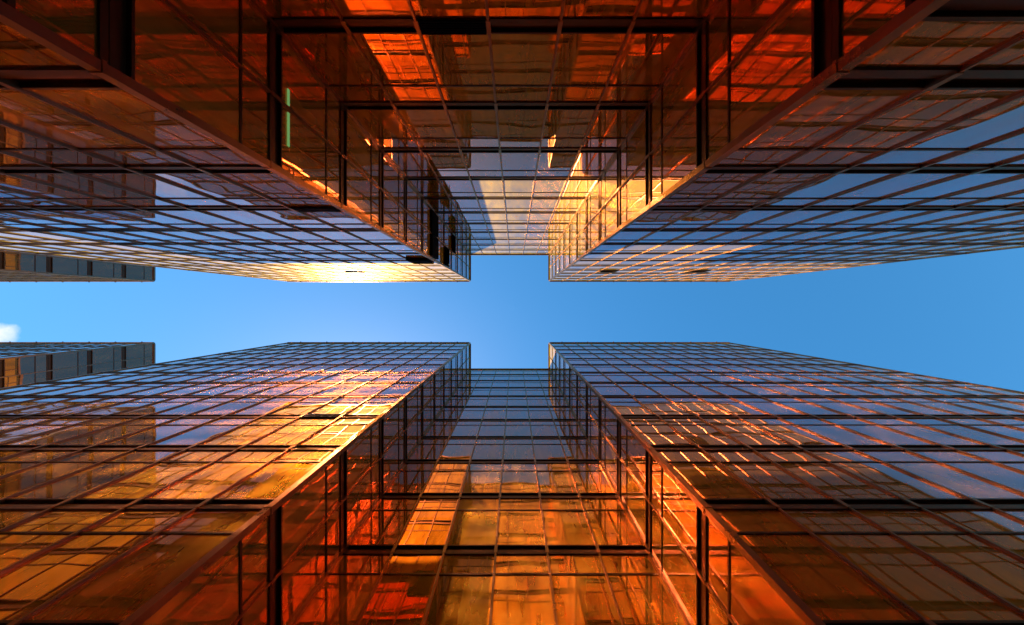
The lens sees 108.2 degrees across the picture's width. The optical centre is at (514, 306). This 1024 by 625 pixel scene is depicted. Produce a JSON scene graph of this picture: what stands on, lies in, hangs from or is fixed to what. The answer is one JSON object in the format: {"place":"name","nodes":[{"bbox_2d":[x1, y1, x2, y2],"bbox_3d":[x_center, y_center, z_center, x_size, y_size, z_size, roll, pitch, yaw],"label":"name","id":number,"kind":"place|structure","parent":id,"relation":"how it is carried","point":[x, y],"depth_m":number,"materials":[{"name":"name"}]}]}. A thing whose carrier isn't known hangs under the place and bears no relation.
{"place":"outdoors","nodes":[
{"label":"outdoors","id":0,"kind":"place"},
{"bbox_2d":[0,341,155,387],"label":"glass office tower","id":1,"kind":"structure","parent":0,"point":[21,363],"depth_m":41.75,"materials":[{"name":"glass"}]},
{"bbox_2d":[0,250,155,281],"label":"glass office tower","id":2,"kind":"structure","parent":0,"point":[21,267],"depth_m":41.89,"materials":[{"name":"glass"}]},
{"bbox_2d":[0,0,1023,281],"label":"glass office tower","id":3,"kind":"structure","parent":0,"point":[446,140],"depth_m":10.30,"materials":[{"name":"glass"}]},
{"bbox_2d":[343,271,364,272],"bbox_3d":[-15.654,-3.408,36.399,1.621,2.163,0.343,0,-90,0],"label":"open window","id":4,"kind":"structure","parent":3,"relation":"in","point":[352,271],"depth_m":36.02,"materials":[{"name":"white glass"}]},
{"bbox_2d":[445,248,449,266],"bbox_3d":[-5.851,-4.365,32.716,0.558,2.163,1.550,0,-90,0],"label":"open window","id":5,"kind":"structure","parent":3,"relation":"in","point":[446,251],"depth_m":33.11,"materials":[{"name":"black glass"}]},
{"bbox_2d":[452,236,455,252],"bbox_3d":[-5.883,-6.055,36.399,0.494,2.163,1.550,0,-90,0],"label":"open window","id":6,"kind":"structure","parent":3,"relation":"in","point":[455,236],"depth_m":36.32,"materials":[{"name":"black glass"}]},
{"bbox_2d":[598,271,617,272],"bbox_3d":[9.028,-3.398,36.399,1.599,2.163,0.365,0,-90,0],"label":"open window","id":7,"kind":"structure","parent":3,"relation":"in","point":[599,271],"depth_m":35.32,"materials":[{"name":"grey glass"}]},
{"bbox_2d":[685,271,706,272],"bbox_3d":[17.725,-3.408,36.399,1.599,2.163,0.343,0,-90,0],"label":"open window","id":8,"kind":"structure","parent":3,"relation":"in","point":[689,271],"depth_m":36.02,"materials":[{"name":"grey glass"}]},
{"bbox_2d":[0,341,1023,624],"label":"glass office tower","id":9,"kind":"structure","parent":0,"point":[446,483],"depth_m":12.15,"materials":[{"name":"glass"}]},
{"bbox_2d":[0,248,1023,391],"label":"sky","id":10,"kind":"structure","parent":0,"point":[957,317],"materials":[{"name":"blue"}]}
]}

